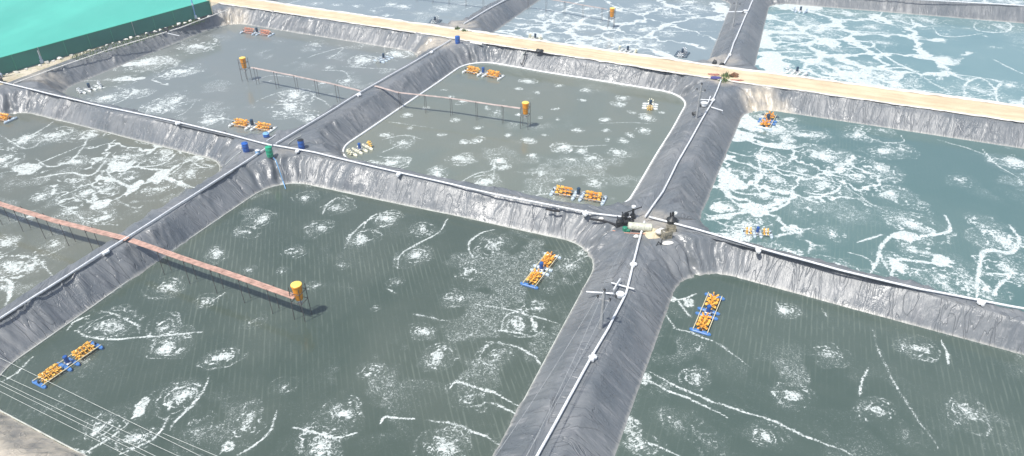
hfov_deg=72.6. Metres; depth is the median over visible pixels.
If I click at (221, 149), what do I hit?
pond bank
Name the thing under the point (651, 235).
sand heap
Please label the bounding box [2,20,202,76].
grass
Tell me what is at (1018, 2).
pond water
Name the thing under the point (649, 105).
compact aerator
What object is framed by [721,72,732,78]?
weed
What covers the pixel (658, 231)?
sack
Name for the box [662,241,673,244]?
sack
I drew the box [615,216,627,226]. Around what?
pump engine
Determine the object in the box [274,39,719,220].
pond bank
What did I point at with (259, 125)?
paddlewheel aerator
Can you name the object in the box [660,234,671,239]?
crate
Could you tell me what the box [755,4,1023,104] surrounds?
pond water
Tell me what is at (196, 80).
pond water
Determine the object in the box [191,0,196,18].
lamp pole
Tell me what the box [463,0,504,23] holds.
air pipe
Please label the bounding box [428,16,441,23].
compact aerator
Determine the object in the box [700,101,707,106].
tub
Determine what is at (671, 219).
standpipe
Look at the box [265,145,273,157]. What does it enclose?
drum
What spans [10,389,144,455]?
wire
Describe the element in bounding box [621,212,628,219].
pump engine
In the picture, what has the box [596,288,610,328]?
power pole
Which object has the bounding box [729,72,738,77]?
soil heap
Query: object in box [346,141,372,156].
compact aerator
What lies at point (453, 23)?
pond bank
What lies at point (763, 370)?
pond water
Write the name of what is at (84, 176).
pond water
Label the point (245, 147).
drum
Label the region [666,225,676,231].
crate
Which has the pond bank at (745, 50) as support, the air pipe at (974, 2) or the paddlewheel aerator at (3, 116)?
the air pipe at (974, 2)
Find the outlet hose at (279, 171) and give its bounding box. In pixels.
[273,157,285,188]
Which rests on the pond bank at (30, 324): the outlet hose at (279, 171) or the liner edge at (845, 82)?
the outlet hose at (279, 171)
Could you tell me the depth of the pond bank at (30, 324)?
53.68 m
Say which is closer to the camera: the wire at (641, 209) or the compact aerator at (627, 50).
the wire at (641, 209)
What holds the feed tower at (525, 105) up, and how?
in the pond water at (603, 138)
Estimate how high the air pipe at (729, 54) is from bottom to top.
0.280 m
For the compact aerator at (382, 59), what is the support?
on the pond water at (196, 80)
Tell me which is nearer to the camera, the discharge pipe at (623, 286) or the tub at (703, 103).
the discharge pipe at (623, 286)
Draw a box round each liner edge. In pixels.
[218,2,1023,122]
[254,0,1023,106]
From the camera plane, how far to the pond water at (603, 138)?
72.54 m
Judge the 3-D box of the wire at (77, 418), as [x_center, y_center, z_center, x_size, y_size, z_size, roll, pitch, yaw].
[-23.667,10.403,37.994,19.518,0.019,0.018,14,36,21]
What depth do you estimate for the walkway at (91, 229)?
54.89 m
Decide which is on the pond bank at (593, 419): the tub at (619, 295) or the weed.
the tub at (619, 295)
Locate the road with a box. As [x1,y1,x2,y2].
[210,0,1023,120]
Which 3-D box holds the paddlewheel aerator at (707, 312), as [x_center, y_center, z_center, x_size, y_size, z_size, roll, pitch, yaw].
[13.651,5.732,48.419,1.562,0.937,4.454,16,37,22]
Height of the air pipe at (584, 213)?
0.280 m
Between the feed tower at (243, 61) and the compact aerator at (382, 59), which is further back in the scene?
the compact aerator at (382, 59)
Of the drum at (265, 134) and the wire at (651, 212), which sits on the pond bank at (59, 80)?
the drum at (265, 134)
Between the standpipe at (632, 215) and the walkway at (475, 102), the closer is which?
the standpipe at (632, 215)
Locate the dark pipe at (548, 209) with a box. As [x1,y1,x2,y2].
[546,208,559,211]
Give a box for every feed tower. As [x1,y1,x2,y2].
[238,56,252,79]
[288,281,311,320]
[520,101,530,128]
[607,7,615,27]
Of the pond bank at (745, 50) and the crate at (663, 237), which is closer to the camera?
the crate at (663, 237)
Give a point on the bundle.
(715, 77)
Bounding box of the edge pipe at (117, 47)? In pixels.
[13,9,227,83]
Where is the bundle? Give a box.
[710,76,721,78]
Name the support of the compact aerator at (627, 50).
on the pond water at (665, 28)
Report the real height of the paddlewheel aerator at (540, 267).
0.949 m
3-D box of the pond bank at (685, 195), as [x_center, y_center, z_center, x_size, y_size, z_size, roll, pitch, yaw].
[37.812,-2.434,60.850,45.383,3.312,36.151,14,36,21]
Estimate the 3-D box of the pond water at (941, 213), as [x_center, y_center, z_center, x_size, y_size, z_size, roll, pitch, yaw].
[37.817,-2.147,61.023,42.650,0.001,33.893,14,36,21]
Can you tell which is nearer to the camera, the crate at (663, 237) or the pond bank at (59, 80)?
the crate at (663, 237)
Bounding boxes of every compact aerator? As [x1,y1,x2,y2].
[76,81,101,93]
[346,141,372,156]
[374,52,393,62]
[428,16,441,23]
[528,33,542,39]
[618,45,637,52]
[642,98,657,110]
[674,47,689,57]
[785,66,808,75]
[793,6,807,13]
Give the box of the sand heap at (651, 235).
[643,228,659,238]
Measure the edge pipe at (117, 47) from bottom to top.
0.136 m
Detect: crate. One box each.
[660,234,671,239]
[661,227,672,236]
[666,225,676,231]
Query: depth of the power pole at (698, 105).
70.43 m
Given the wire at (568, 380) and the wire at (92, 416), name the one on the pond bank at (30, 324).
the wire at (92, 416)
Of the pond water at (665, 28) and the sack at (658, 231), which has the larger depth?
the pond water at (665, 28)
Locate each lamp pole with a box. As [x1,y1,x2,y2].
[37,50,43,63]
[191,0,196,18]
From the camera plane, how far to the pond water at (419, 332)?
46.32 m
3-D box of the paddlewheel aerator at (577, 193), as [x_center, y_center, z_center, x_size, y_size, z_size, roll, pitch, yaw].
[5.891,-3.124,61.777,4.984,1.053,1.748,11,36,16]
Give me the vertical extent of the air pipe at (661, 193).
0.280 m
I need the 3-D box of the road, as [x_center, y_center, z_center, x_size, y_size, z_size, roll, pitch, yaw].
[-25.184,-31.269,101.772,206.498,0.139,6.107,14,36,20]
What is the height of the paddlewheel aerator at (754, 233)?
0.807 m
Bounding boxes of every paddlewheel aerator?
[0,113,17,123]
[32,340,103,388]
[228,118,276,132]
[240,27,274,36]
[462,66,504,80]
[520,251,560,289]
[549,185,606,205]
[689,292,724,335]
[741,226,772,238]
[755,110,778,130]
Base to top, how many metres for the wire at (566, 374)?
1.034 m
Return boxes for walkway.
[0,201,129,249]
[128,238,294,313]
[251,67,360,98]
[374,85,519,122]
[528,0,606,18]
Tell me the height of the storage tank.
0.655 m
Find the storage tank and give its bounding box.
[622,222,654,231]
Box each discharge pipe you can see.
[586,291,613,293]
[611,282,634,289]
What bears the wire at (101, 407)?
on the pond bank at (30, 324)
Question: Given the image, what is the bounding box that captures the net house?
[0,0,212,74]
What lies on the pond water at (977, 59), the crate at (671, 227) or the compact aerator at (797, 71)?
the compact aerator at (797, 71)
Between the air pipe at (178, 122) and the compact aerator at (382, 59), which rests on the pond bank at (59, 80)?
the air pipe at (178, 122)
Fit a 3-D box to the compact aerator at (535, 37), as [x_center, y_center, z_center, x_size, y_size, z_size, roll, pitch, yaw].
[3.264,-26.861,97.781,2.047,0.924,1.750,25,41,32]
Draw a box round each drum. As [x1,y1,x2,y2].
[241,141,248,152]
[263,132,269,137]
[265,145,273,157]
[297,138,304,148]
[455,35,459,43]
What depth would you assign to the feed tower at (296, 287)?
46.99 m
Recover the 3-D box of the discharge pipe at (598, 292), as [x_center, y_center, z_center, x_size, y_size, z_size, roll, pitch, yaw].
[6.021,4.428,47.692,1.944,0.613,0.114,15,36,21]
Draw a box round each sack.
[655,228,664,234]
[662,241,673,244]
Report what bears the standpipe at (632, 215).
on the pond bank at (334, 132)
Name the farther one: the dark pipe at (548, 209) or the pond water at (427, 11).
the pond water at (427, 11)
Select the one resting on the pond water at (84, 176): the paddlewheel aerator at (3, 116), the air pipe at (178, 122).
the paddlewheel aerator at (3, 116)
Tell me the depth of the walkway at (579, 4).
105.42 m
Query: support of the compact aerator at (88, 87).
on the pond water at (196, 80)
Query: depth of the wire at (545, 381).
37.99 m
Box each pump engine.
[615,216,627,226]
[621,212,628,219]
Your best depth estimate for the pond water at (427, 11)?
111.12 m
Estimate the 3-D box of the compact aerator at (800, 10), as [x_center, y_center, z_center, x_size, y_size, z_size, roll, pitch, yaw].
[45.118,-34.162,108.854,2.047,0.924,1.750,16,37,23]
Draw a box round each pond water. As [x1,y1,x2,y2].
[0,113,221,308]
[0,184,592,455]
[63,24,416,135]
[277,0,496,37]
[344,63,683,206]
[494,0,729,60]
[615,273,1023,455]
[700,110,1023,310]
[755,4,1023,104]
[953,0,1023,4]
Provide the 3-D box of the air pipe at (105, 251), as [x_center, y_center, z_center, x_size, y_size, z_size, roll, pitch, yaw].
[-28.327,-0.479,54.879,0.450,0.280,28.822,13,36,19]
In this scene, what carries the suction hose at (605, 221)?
on the pond bank at (30, 324)
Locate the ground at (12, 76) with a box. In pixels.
[0,2,217,84]
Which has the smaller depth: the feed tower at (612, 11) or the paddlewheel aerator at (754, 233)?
the paddlewheel aerator at (754, 233)
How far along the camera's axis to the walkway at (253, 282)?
49.69 m
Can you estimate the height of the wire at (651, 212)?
1.044 m
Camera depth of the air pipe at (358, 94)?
76.18 m
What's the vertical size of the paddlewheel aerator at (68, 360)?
0.878 m
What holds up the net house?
on the ground at (12, 76)
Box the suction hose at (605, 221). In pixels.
[590,218,615,224]
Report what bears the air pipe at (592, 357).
on the pond bank at (593, 419)
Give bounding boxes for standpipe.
[625,205,641,218]
[666,212,677,224]
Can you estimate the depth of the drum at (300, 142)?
65.44 m
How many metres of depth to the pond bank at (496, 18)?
101.63 m
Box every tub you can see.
[614,291,624,298]
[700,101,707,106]
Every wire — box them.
[0,374,177,455]
[0,391,127,455]
[1,358,199,455]
[1,381,154,455]
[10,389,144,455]
[495,297,596,455]
[526,301,608,455]
[527,291,603,454]
[601,94,694,288]
[612,93,703,293]
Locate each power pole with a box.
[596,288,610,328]
[695,83,705,117]
[732,0,739,26]
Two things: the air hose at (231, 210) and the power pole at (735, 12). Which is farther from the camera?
the power pole at (735, 12)
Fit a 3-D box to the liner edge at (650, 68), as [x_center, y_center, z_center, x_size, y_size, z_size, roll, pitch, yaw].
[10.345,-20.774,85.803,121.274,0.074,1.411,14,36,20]
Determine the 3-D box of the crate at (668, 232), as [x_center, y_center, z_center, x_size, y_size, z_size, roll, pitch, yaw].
[11.767,0.326,52.950,0.745,0.340,0.565,-15,36,-21]
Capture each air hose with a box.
[0,183,593,455]
[9,113,220,171]
[342,62,685,201]
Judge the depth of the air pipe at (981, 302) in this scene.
49.34 m
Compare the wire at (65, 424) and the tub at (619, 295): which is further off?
the tub at (619, 295)
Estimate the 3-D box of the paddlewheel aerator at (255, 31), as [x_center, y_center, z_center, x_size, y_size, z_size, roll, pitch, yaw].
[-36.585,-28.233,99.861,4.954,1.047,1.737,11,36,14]
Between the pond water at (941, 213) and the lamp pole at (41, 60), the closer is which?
the pond water at (941, 213)
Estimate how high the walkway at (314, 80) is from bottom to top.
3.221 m
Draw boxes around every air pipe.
[0,81,272,145]
[0,148,264,318]
[273,144,630,217]
[276,39,450,143]
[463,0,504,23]
[536,221,644,455]
[644,80,721,217]
[649,216,1023,309]
[724,0,752,63]
[923,0,1023,5]
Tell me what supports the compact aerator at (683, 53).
on the pond water at (665, 28)
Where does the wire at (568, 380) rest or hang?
attached to the power pole at (602, 309)
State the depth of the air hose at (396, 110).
80.57 m
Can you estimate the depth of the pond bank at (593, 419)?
47.20 m
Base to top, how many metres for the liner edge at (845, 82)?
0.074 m
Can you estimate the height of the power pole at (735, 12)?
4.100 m
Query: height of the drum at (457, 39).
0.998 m
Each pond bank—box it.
[0,84,265,316]
[0,147,642,455]
[5,3,450,146]
[268,0,498,27]
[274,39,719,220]
[458,0,745,63]
[533,222,1023,455]
[645,81,1023,316]
[724,0,1023,82]
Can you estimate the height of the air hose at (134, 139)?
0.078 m
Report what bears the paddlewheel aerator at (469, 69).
on the pond water at (603, 138)
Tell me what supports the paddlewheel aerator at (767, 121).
on the pond water at (941, 213)

